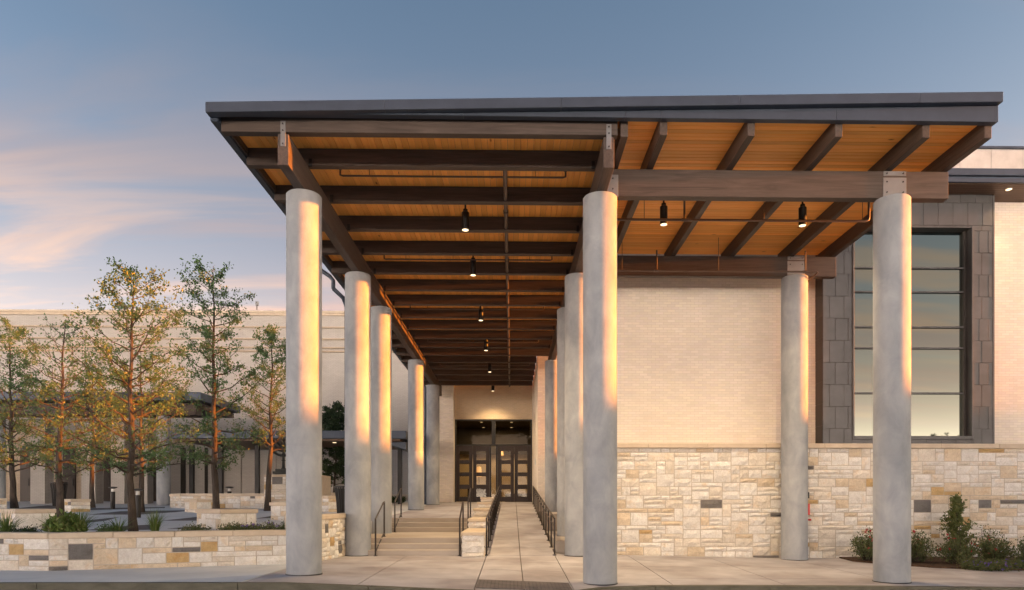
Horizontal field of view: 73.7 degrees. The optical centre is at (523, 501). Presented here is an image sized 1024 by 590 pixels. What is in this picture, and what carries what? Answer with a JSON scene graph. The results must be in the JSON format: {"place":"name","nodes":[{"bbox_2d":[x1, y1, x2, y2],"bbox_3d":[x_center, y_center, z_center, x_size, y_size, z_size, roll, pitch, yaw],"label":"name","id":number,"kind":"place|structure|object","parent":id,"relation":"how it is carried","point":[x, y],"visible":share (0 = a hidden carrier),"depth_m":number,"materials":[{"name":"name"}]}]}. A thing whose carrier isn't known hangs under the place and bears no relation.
{"place":"outdoors","nodes":[
{"label":"outdoors","id":0,"kind":"place"},
{"bbox_2d":[0,564,285,581],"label":"sidewalk","id":1,"kind":"structure","parent":0,"point":[240,573],"depth_m":12.34,"materials":[{"name":"concrete"}]},
{"bbox_2d":[0,529,285,570],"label":"stone wall","id":2,"kind":"structure","parent":1,"relation":"on","point":[40,551],"depth_m":13.49,"materials":[{"name":"stone"}]},
{"bbox_2d":[284,513,345,560],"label":"curved stone wall","id":3,"kind":"structure","parent":1,"relation":"on","point":[333,536],"depth_m":15.79,"materials":[{"name":"stone"}]},
{"bbox_2d":[0,500,425,533],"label":"plaza","id":4,"kind":"structure","parent":0,"point":[174,519],"depth_m":22.96,"materials":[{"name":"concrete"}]},
{"bbox_2d":[0,498,6,508],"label":"stone block","id":5,"kind":"structure","parent":4,"relation":"on","point":[3,503],"depth_m":25.87,"materials":[{"name":"stone"}]},
{"bbox_2d":[0,508,55,529],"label":"stone block","id":6,"kind":"structure","parent":4,"relation":"on","point":[27,513],"depth_m":16.14,"materials":[{"name":"stone"}]},
{"bbox_2d":[0,316,95,508],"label":"oak tree","id":7,"kind":"object","parent":4,"relation":"on","point":[9,437],"visible":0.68,"depth_m":27.54,"materials":[{"name":"green plant"}]},
{"bbox_2d":[50,482,67,505],"bbox_3d":[-20.200,-0.331,29.652,0.660,1.050,0.653,0,0,-1],"label":"litter bin","id":8,"kind":"object","parent":4,"relation":"on","point":[53,489],"visible":0.52,"depth_m":29.44,"materials":[{"name":"black metal"}]},
{"bbox_2d":[0,313,140,516],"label":"oak tree","id":9,"kind":"object","parent":4,"relation":"on","point":[57,467],"visible":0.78,"depth_m":20.95,"materials":[{"name":"green plant"}]},
{"bbox_2d":[64,499,90,511],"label":"stone block","id":10,"kind":"structure","parent":4,"relation":"on","point":[78,504],"depth_m":24.94,"materials":[{"name":"stone"}]},
{"bbox_2d":[40,358,148,507],"bbox_3d":[-18.280,-2.866,28.667,4.812,6.336,4.096,0,0,29],"label":"oak tree","id":11,"kind":"object","parent":4,"relation":"on","point":[91,492],"visible":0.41,"depth_m":28.64,"materials":[{"name":"green plant"}]},
{"bbox_2d":[108,487,116,508],"bbox_3d":[-16.527,-0.166,27.449,0.320,0.900,0.320,0,0,-1],"label":"bollard light","id":12,"kind":"object","parent":4,"relation":"on","point":[112,499],"visible":0.91,"depth_m":27.39,"materials":[{"name":"black metal"}]},
{"bbox_2d":[0,392,239,504],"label":"pavilion","id":13,"kind":"structure","parent":4,"relation":"on","point":[32,486],"depth_m":33.66,"materials":[{"name":"metal"}]},
{"bbox_2d":[20,446,29,500],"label":"column","id":14,"kind":"structure","parent":13,"relation":"in","point":[25,473],"depth_m":37.43,"materials":[{"name":"grey concrete"}]},
{"bbox_2d":[62,446,75,498],"bbox_3d":[-24.991,-1.562,37.500,0.679,3.056,0.180,0,0,-1],"label":"door","id":15,"kind":"structure","parent":13,"relation":"in","point":[71,487],"depth_m":37.47,"materials":[{"name":"grey wood"}]},
{"bbox_2d":[103,446,110,500],"bbox_3d":[-22.872,-1.562,37.537,0.462,3.056,0.180,0,0,-1],"label":"door","id":16,"kind":"structure","parent":13,"relation":"in","point":[106,475],"depth_m":37.50,"materials":[{"name":"grey wood"}]},
{"bbox_2d":[153,446,155,500],"bbox_3d":[-20.260,-1.562,37.612,0.354,3.056,0.120,0,0,-1],"label":"door","id":17,"kind":"structure","parent":13,"relation":"in","point":[154,478],"depth_m":37.55,"materials":[{"name":"grey wood"}]},
{"bbox_2d":[134,489,143,517],"bbox_3d":[-11.931,0.034,21.098,0.320,0.900,0.320,0,0,-1],"label":"bollard light","id":18,"kind":"object","parent":4,"relation":"on","point":[138,503],"visible":0.84,"depth_m":21.04,"materials":[{"name":"black metal"}]},
{"bbox_2d":[91,345,211,511],"bbox_3d":[-13.882,-2.562,24.503,3.538,5.991,4.149,0,0,18],"label":"oak tree","id":19,"kind":"object","parent":4,"relation":"on","point":[141,481],"visible":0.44,"depth_m":24.49,"materials":[{"name":"green plant"}]},
{"bbox_2d":[184,499,211,512],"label":"stone block","id":20,"kind":"structure","parent":4,"relation":"on","point":[191,505],"depth_m":24.63,"materials":[{"name":"stone"}]},
{"bbox_2d":[0,309,426,499],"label":"tall hall","id":21,"kind":"structure","parent":4,"relation":"on","point":[332,355],"depth_m":39.66,"materials":[{"name":"beige brick"}]},
{"bbox_2d":[169,493,263,507],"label":"plaza stone wall","id":22,"kind":"structure","parent":4,"relation":"on","point":[241,500],"depth_m":28.24,"materials":[{"name":"stone"}]},
{"bbox_2d":[157,254,277,508],"bbox_3d":[-8.767,-3.148,19.255,2.632,7.481,3.040,0,0,19],"label":"oak tree","id":23,"kind":"object","parent":4,"relation":"on","point":[215,387],"visible":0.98,"depth_m":19.22,"materials":[{"name":"green plant"}]},
{"bbox_2d":[195,509,257,529],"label":"stone block","id":24,"kind":"structure","parent":4,"relation":"on","point":[213,518],"depth_m":16.21,"materials":[{"name":"stone"}]},
{"bbox_2d":[225,486,233,492],"bbox_3d":[-12.314,-0.197,28.544,0.320,0.900,0.320,0,0,-1],"label":"bollard light","id":25,"kind":"object","parent":4,"relation":"on","point":[229,489],"visible":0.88,"depth_m":28.49,"materials":[{"name":"black metal"}]},
{"bbox_2d":[226,322,285,510],"bbox_3d":[-9.644,-3.135,25.719,3.118,7.077,2.666,0,0,-15],"label":"oak tree","id":26,"kind":"object","parent":4,"relation":"on","point":[271,334],"visible":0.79,"depth_m":25.67,"materials":[{"name":"green plant"}]},
{"bbox_2d":[269,502,285,520],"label":"stone block","id":27,"kind":"structure","parent":4,"relation":"on","point":[278,510],"depth_m":19.73,"materials":[{"name":"stone"}]},
{"bbox_2d":[170,430,407,503],"bbox_3d":[-10.826,-1.559,33.566,10.876,3.336,5.500,0,0,-1],"label":"walkway canopy","id":28,"kind":"object","parent":4,"relation":"on","point":[330,439],"visible":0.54,"depth_m":32.99,"materials":[{"name":"metal"}]},
{"bbox_2d":[264,475,330,501],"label":"stone wall","id":29,"kind":"structure","parent":4,"relation":"on","point":[278,488],"depth_m":26.84,"materials":[{"name":"stone"}]},
{"bbox_2d":[267,438,285,473],"bbox_3d":[-9.448,-1.800,26.819,1.310,1.400,0.400,0,0,-1],"label":"branched lampstand","id":30,"kind":"object","parent":29,"relation":"on","point":[282,470],"visible":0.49,"depth_m":26.77,"materials":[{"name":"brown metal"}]},
{"bbox_2d":[322,496,336,511],"bbox_3d":[-7.235,0.129,25.480,1.026,0.720,0.826,0,0,41],"label":"stone planter","id":31,"kind":"object","parent":4,"relation":"on","point":[328,503],"visible":0.44,"depth_m":25.00,"materials":[{"name":"stone"}]},
{"bbox_2d":[322,400,343,492],"bbox_3d":[-9.718,-2.806,35.151,2.362,4.802,2.506,0,0,-20],"label":"evergreen tree","id":32,"kind":"object","parent":4,"relation":"on","point":[332,419],"visible":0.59,"depth_m":34.89,"materials":[{"name":"green plant"}]},
{"bbox_2d":[334,486,343,512],"bbox_3d":[-5.915,-0.051,22.500,0.660,0.950,0.653,0,0,-1],"label":"litter bin","id":33,"kind":"object","parent":4,"relation":"on","point":[339,493],"visible":0.35,"depth_m":22.28,"materials":[{"name":"black metal"}]},
{"bbox_2d":[171,445,343,493],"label":"garden brick wall","id":34,"kind":"structure","parent":0,"point":[239,477],"depth_m":36.44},
{"bbox_2d":[392,502,477,517],"bbox_3d":[-2.817,0.754,29.010,3.301,1.513,15.891,0,0,-1],"label":"landing","id":35,"kind":"object","parent":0,"point":[447,509],"visible":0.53,"depth_m":25.43,"materials":[{"name":"concrete"}]},
{"bbox_2d":[408,359,423,509],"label":"concrete column","id":36,"kind":"structure","parent":35,"relation":"on","point":[415,434],"depth_m":26.65,"materials":[{"name":"grey concrete"}]},
{"bbox_2d":[426,385,439,504],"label":"concrete column","id":37,"kind":"structure","parent":35,"relation":"on","point":[432,444],"depth_m":32.41,"materials":[{"name":"grey concrete"}]},
{"bbox_2d":[0,0,1023,382],"label":"sky","id":38,"kind":"structure","parent":0,"point":[110,146],"materials":[{"name":"blue"}]},
{"bbox_2d":[246,554,1023,589],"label":"walkway","id":39,"kind":"structure","parent":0,"point":[455,572],"depth_m":13.69,"materials":[{"name":"concrete"}]},
{"bbox_2d":[285,188,322,575],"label":"concrete column","id":40,"kind":"structure","parent":39,"relation":"on","point":[303,382],"depth_m":12.16,"materials":[{"name":"grey concrete"}]},
{"bbox_2d":[345,271,370,555],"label":"concrete column","id":41,"kind":"structure","parent":39,"relation":"on","point":[358,412],"depth_m":16.51,"materials":[{"name":"grey concrete"}]},
{"bbox_2d":[368,518,466,555],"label":"entrance steps","id":42,"kind":"structure","parent":39,"relation":"on","point":[424,537],"depth_m":17.27,"materials":[{"name":"concrete"}]},
{"bbox_2d":[374,501,385,555],"bbox_3d":[-3.609,0.644,17.125,0.100,1.331,1.225,0,0,-1],"label":"handrail","id":43,"kind":"object","parent":42,"relation":"on","point":[383,505],"visible":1,"depth_m":17.25,"materials":[{"name":"brown metal"}]},
{"bbox_2d":[371,306,391,533],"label":"concrete column","id":44,"kind":"structure","parent":42,"relation":"on","point":[381,404],"depth_m":19.41,"materials":[{"name":"grey concrete"}]},
{"bbox_2d":[394,488,401,531],"bbox_3d":[-3.856,0.228,20.911,0.100,1.345,1.245,0,0,-1],"label":"handrail","id":45,"kind":"object","parent":42,"relation":"on","point":[400,492],"visible":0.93,"depth_m":20.72,"materials":[{"name":"brown metal"}]},
{"bbox_2d":[458,501,463,555],"bbox_3d":[-1.570,0.644,17.160,0.100,1.331,1.225,0,0,-1],"label":"handrail","id":46,"kind":"object","parent":42,"relation":"on","point":[462,513],"visible":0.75,"depth_m":16.70,"materials":[{"name":"brown metal"}]},
{"bbox_2d":[467,488,470,527],"bbox_3d":[-1.676,0.228,20.949,0.100,1.345,1.245,0,0,-1],"label":"handrail","id":47,"kind":"object","parent":42,"relation":"on","point":[469,496],"visible":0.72,"depth_m":20.45,"materials":[{"name":"brown metal"}]},
{"bbox_2d":[461,497,493,556],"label":"stepped stone wall","id":48,"kind":"structure","parent":39,"relation":"on","point":[473,534],"depth_m":16.74,"materials":[{"name":"stone"}]},
{"bbox_2d":[486,502,554,556],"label":"ramp","id":49,"kind":"structure","parent":39,"relation":"on","point":[518,530],"depth_m":21.34,"materials":[{"name":"concrete"}]},
{"bbox_2d":[485,486,499,554],"bbox_3d":[-1.066,0.254,25.255,0.100,2.125,17.140,0,0,-1],"label":"ramp railing","id":50,"kind":"object","parent":49,"relation":"on","point":[494,508],"visible":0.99,"depth_m":22.40,"materials":[{"name":"brown metal"}]},
{"bbox_2d":[533,486,556,554],"bbox_3d":[0.604,0.254,25.284,0.100,2.125,17.140,0,0,-1],"label":"ramp railing","id":51,"kind":"object","parent":49,"relation":"on","point":[541,506],"visible":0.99,"depth_m":21.02,"materials":[{"name":"brown metal"}]},
{"bbox_2d":[476,579,571,589],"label":"warning pad","id":52,"kind":"object","parent":39,"relation":"on","point":[507,584],"visible":1,"depth_m":11.81,"materials":[{"name":"grey concrete"}]},
{"bbox_2d":[564,273,582,556],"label":"concrete column","id":53,"kind":"structure","parent":39,"relation":"on","point":[573,414],"depth_m":16.58,"materials":[{"name":"grey concrete"}]},
{"bbox_2d":[583,191,617,585],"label":"concrete column","id":54,"kind":"structure","parent":39,"relation":"on","point":[599,388],"depth_m":12.25,"materials":[{"name":"grey concrete"}]},
{"bbox_2d":[781,274,808,560],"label":"concrete column","id":55,"kind":"structure","parent":39,"relation":"on","point":[794,417],"depth_m":16.71,"materials":[{"name":"grey concrete"}]},
{"bbox_2d":[617,146,1023,557],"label":"brick building","id":56,"kind":"structure","parent":39,"relation":"on","point":[698,416],"depth_m":17.64,"materials":[{"name":"stone"}]},
{"bbox_2d":[205,92,1002,395],"bbox_3d":[1.144,-6.147,24.154,13.030,1.175,26.140,0,0,-1],"label":"entrance canopy","id":57,"kind":"object","parent":56,"relation":"attached to","point":[824,156],"visible":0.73,"depth_m":12.72,"materials":[{"name":"wood"}]},
{"bbox_2d":[322,269,344,512],"bbox_3d":[-4.786,-2.765,16.962,0.837,6.950,0.215,0,0,-17],"label":"downspout","id":58,"kind":"object","parent":57,"relation":"hanging from","point":[333,288],"visible":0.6,"depth_m":17.11,"materials":[{"name":"metal"}]},
{"bbox_2d":[424,384,425,503],"bbox_3d":[-5.109,-3.059,33.116,0.774,6.361,0.120,0,0,-1],"label":"downspout","id":59,"kind":"object","parent":57,"relation":"attached to","point":[424,444],"visible":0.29,"depth_m":33.07,"materials":[{"name":"metal"}]},
{"bbox_2d":[339,169,566,386],"bbox_3d":[-1.542,-6.255,24.442,4.330,0.301,23.870,0,0,-1],"label":"sprinkler","id":60,"kind":"object","parent":57,"relation":"hanging from","point":[505,210],"visible":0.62,"depth_m":17.36,"materials":[{"name":"metal"}]},
{"bbox_2d":[462,205,468,230],"bbox_3d":[-1.256,-6.115,14.640,0.160,0.580,0.160,0,0,-1],"label":"pendant light","id":61,"kind":"object","parent":57,"relation":"hanging from","point":[465,219],"visible":0.96,"depth_m":14.58,"materials":[{"name":"black metal"}]},
{"bbox_2d":[470,256,475,275],"bbox_3d":[-1.307,-6.115,17.560,0.160,0.580,0.160,0,0,-1],"label":"pendant light","id":62,"kind":"object","parent":57,"relation":"hanging from","point":[472,267],"visible":0.89,"depth_m":17.49,"materials":[{"name":"black metal"}]},
{"bbox_2d":[478,306,482,320],"bbox_3d":[-1.383,-6.115,21.929,0.160,0.580,0.160,0,0,-1],"label":"pendant light","id":63,"kind":"object","parent":57,"relation":"hanging from","point":[480,314],"visible":0.94,"depth_m":21.86,"materials":[{"name":"black metal"}]},
{"bbox_2d":[484,339,487,350],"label":"pendant light","id":64,"kind":"object","parent":57,"relation":"hanging from","point":[485,344],"visible":0.87,"depth_m":26.22,"materials":[{"name":"black metal"}]},
{"bbox_2d":[660,201,667,225],"bbox_3d":[2.940,-6.115,14.354,0.160,0.580,0.160,0,0,-1],"label":"pendant light","id":65,"kind":"object","parent":57,"relation":"hanging from","point":[663,210],"visible":0.94,"depth_m":14.29,"materials":[{"name":"black metal"}]},
{"bbox_2d":[617,201,869,222],"bbox_3d":[4.385,-6.090,14.079,5.560,0.631,0.072,0,0,-1],"label":"sprinkler branch","id":66,"kind":"object","parent":57,"relation":"hanging from","point":[683,219],"visible":0.81,"depth_m":14.06,"materials":[{"name":"black metal"}]},
{"bbox_2d":[798,202,806,226],"bbox_3d":[5.880,-6.115,14.405,0.160,0.580,0.160,0,0,-1],"label":"pendant light","id":67,"kind":"object","parent":57,"relation":"hanging from","point":[802,211],"visible":0.91,"depth_m":14.36,"materials":[{"name":"black metal"}]},
{"bbox_2d":[617,237,817,520],"bbox_3d":[4.736,-2.498,16.908,5.060,7.815,0.814,0,0,-1],"label":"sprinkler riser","id":68,"kind":"object","parent":56,"relation":"attached to","point":[718,270],"visible":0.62,"depth_m":16.52,"materials":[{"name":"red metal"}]},
{"bbox_2d":[852,226,973,439],"bbox_3d":[9.967,-4.341,17.702,3.136,5.476,0.450,0,0,-1],"label":"window","id":69,"kind":"structure","parent":56,"relation":"in","point":[942,257],"depth_m":17.73,"materials":[{"name":"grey glass"}]},
{"bbox_2d":[872,193,911,583],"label":"concrete column","id":70,"kind":"structure","parent":39,"relation":"on","point":[891,388],"depth_m":12.36,"materials":[{"name":"grey concrete"}]},
{"bbox_2d":[839,557,1023,570],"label":"mulch bed","id":71,"kind":"object","parent":39,"relation":"on","point":[935,562],"visible":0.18,"depth_m":15.64,"materials":[{"name":"brown soil"}]},
{"bbox_2d":[848,525,872,560],"bbox_3d":[8.314,1.003,16.410,0.902,0.893,1.030,0,0,32],"label":"rose shrub","id":72,"kind":"object","parent":71,"relation":"on","point":[864,547],"visible":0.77,"depth_m":16.32,"materials":[{"name":"green plant"}]},
{"bbox_2d":[911,529,936,562],"bbox_3d":[9.181,1.040,15.952,0.969,0.828,0.890,0,0,21],"label":"rose shrub","id":73,"kind":"object","parent":71,"relation":"on","point":[919,553],"visible":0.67,"depth_m":15.80,"materials":[{"name":"green plant"}]},
{"bbox_2d":[937,492,977,558],"bbox_3d":[10.677,0.575,16.784,0.988,1.656,0.804,0,0,-1],"label":"conical shrub","id":74,"kind":"object","parent":71,"relation":"on","point":[955,512],"visible":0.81,"depth_m":16.72,"materials":[{"name":"green plant"}]},
{"bbox_2d":[932,531,983,564],"bbox_3d":[9.917,1.061,15.589,1.021,0.802,0.968,0,0,-30],"label":"rose shrub","id":75,"kind":"object","parent":71,"relation":"on","point":[966,552],"visible":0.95,"depth_m":15.50,"materials":[{"name":"green plant"}]},
{"bbox_2d":[958,556,984,570],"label":"violet clump","id":76,"kind":"object","parent":71,"relation":"on","point":[964,564],"visible":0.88,"depth_m":14.63,"materials":[{"name":"green plant"}]},
{"bbox_2d":[967,557,998,570],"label":"violet clump","id":77,"kind":"object","parent":71,"relation":"on","point":[983,565],"visible":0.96,"depth_m":14.41,"materials":[{"name":"green plant"}]},
{"bbox_2d":[976,524,999,546],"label":"tall weed","id":78,"kind":"object","parent":71,"relation":"on","point":[985,535],"visible":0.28,"depth_m":16.68,"materials":[{"name":"green plant"}]},
{"bbox_2d":[973,529,1014,561],"bbox_3d":[10.850,1.037,15.774,0.893,0.868,0.861,0,0,12],"label":"rose shrub","id":79,"kind":"object","parent":71,"relation":"on","point":[990,550],"visible":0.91,"depth_m":15.64,"materials":[{"name":"green plant"}]},
{"bbox_2d":[985,558,1019,571],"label":"violet clump","id":80,"kind":"object","parent":71,"relation":"on","point":[1005,566],"visible":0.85,"depth_m":14.33,"materials":[{"name":"green plant"}]},
{"bbox_2d":[1001,556,1023,568],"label":"violet clump","id":81,"kind":"object","parent":71,"relation":"on","point":[1019,565],"visible":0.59,"depth_m":14.56,"materials":[{"name":"green plant"}]},
{"bbox_2d":[1005,536,1023,562],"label":"rose shrub","id":82,"kind":"object","parent":71,"relation":"on","point":[1018,554],"visible":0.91,"depth_m":15.41,"materials":[{"name":"green plant"}]},
{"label":"planting bed","id":83,"kind":"structure","parent":0,"visible":0},
{"bbox_2d":[0,509,33,531],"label":"grass clump","id":84,"kind":"object","parent":83,"relation":"on","point":[5,525],"visible":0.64,"depth_m":13.83,"materials":[{"name":"green plant"}]},
{"bbox_2d":[2,523,42,531],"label":"shrub","id":85,"kind":"object","parent":83,"relation":"on","point":[26,529],"visible":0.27,"depth_m":13.97,"materials":[{"name":"green plant"}]},
{"bbox_2d":[30,510,58,531],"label":"grass clump","id":86,"kind":"object","parent":83,"relation":"on","point":[44,522],"visible":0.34,"depth_m":13.64,"materials":[{"name":"green plant"}]},
{"bbox_2d":[41,508,88,531],"bbox_3d":[-9.325,0.470,13.825,0.814,0.701,0.748,0,0,41],"label":"leafy plant","id":87,"kind":"object","parent":83,"relation":"on","point":[61,524],"visible":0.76,"depth_m":13.67,"materials":[{"name":"green plant"}]},
{"bbox_2d":[59,507,104,531],"bbox_3d":[-9.063,0.382,13.954,0.926,0.657,0.921,0,0,-1],"label":"grass clump","id":88,"kind":"object","parent":83,"relation":"on","point":[89,521],"visible":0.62,"depth_m":13.89,"materials":[{"name":"green plant"}]},
{"bbox_2d":[95,521,118,531],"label":"dry shrub","id":89,"kind":"object","parent":83,"relation":"on","point":[105,528],"visible":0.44,"depth_m":14.09,"materials":[{"name":"green plant"}]},
{"bbox_2d":[35,256,206,530],"bbox_3d":[-8.643,-2.264,14.991,3.263,6.105,3.339,0,0,-1],"label":"oak tree","id":90,"kind":"object","parent":83,"relation":"on","point":[127,379],"visible":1,"depth_m":14.94,"materials":[{"name":"green plant"}]},
{"bbox_2d":[105,514,138,531],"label":"grass clump","id":91,"kind":"object","parent":83,"relation":"on","point":[119,527],"visible":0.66,"depth_m":14.18,"materials":[{"name":"green plant"}]},
{"bbox_2d":[143,508,165,530],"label":"grass clump","id":92,"kind":"object","parent":83,"relation":"on","point":[154,525],"visible":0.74,"depth_m":14.19,"materials":[{"name":"green plant"}]},
{"bbox_2d":[177,521,216,530],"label":"shrub","id":93,"kind":"object","parent":83,"relation":"on","point":[193,527],"visible":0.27,"depth_m":14.48,"materials":[{"name":"green plant"}]},
{"bbox_2d":[217,521,245,529],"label":"shrub","id":94,"kind":"object","parent":83,"relation":"on","point":[238,526],"visible":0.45,"depth_m":14.55,"materials":[{"name":"green plant"}]},
{"bbox_2d":[241,520,261,529],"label":"violet shrub","id":95,"kind":"object","parent":83,"relation":"on","point":[249,527],"visible":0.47,"depth_m":14.59,"materials":[{"name":"green plant"}]},
{"bbox_2d":[254,517,281,529],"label":"violet shrub","id":96,"kind":"object","parent":83,"relation":"on","point":[267,527],"visible":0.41,"depth_m":14.66,"materials":[{"name":"green plant"}]},
{"bbox_2d":[275,520,284,529],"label":"shrub","id":97,"kind":"object","parent":83,"relation":"on","point":[282,526],"visible":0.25,"depth_m":14.68,"materials":[{"name":"green plant"}]},
{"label":"courtyard","id":98,"kind":"structure","parent":0,"visible":0},
{"bbox_2d":[439,356,556,510],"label":"entrance building","id":99,"kind":"structure","parent":98,"relation":"on","point":[490,442],"depth_m":36.97,"materials":[{"name":"brick"}]},
{"bbox_2d":[456,446,472,501],"bbox_3d":[-3.223,-1.530,36.979,0.885,3.015,0.060,0,0,-1],"label":"door leaf","id":100,"kind":"structure","parent":99,"relation":"in","point":[458,448],"depth_m":36.95,"materials":[{"name":"brown wood"}]},
{"bbox_2d":[473,446,488,501],"bbox_3d":[-2.313,-1.530,36.958,0.885,3.015,0.134,0,0,-1],"label":"door leaf","id":101,"kind":"structure","parent":99,"relation":"in","point":[475,448],"depth_m":36.97,"materials":[{"name":"brown wood"}]},
{"bbox_2d":[498,446,513,501],"bbox_3d":[-0.978,-1.530,36.982,0.885,3.015,0.134,0,0,-1],"label":"door leaf","id":102,"kind":"structure","parent":99,"relation":"in","point":[500,448],"depth_m":37.00,"materials":[{"name":"brown wood"}]},
{"bbox_2d":[514,446,530,501],"bbox_3d":[-0.069,-1.530,37.034,0.885,3.015,0.060,0,0,-1],"label":"door leaf","id":103,"kind":"structure","parent":99,"relation":"in","point":[516,448],"depth_m":37.00,"materials":[{"name":"brown wood"}]},
{"bbox_2d":[539,511,564,553],"bbox_3d":[1.185,0.900,23.239,0.920,1.020,11.530,0,0,-1],"label":"ramp ledge","id":104,"kind":"object","parent":98,"relation":"on","point":[559,544],"visible":0.12,"depth_m":19.39,"materials":[{"name":"concrete"}]},
{"bbox_2d":[545,360,556,511],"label":"concrete column","id":105,"kind":"structure","parent":104,"relation":"on","point":[551,434],"depth_m":26.73,"materials":[{"name":"grey concrete"}]},
{"bbox_2d":[557,307,564,535],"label":"concrete column","id":106,"kind":"structure","parent":104,"relation":"on","point":[561,421],"depth_m":19.53,"materials":[{"name":"grey concrete"}]},
{"bbox_3d":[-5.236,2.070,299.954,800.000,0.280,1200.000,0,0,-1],"label":"ground","id":107,"kind":"structure","parent":0,"visible":0},
{"bbox_2d":[0,582,1023,589],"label":"kerb","id":108,"kind":"structure","parent":107,"relation":"on","point":[156,586],"depth_m":11.09,"materials":[{"name":"concrete"}]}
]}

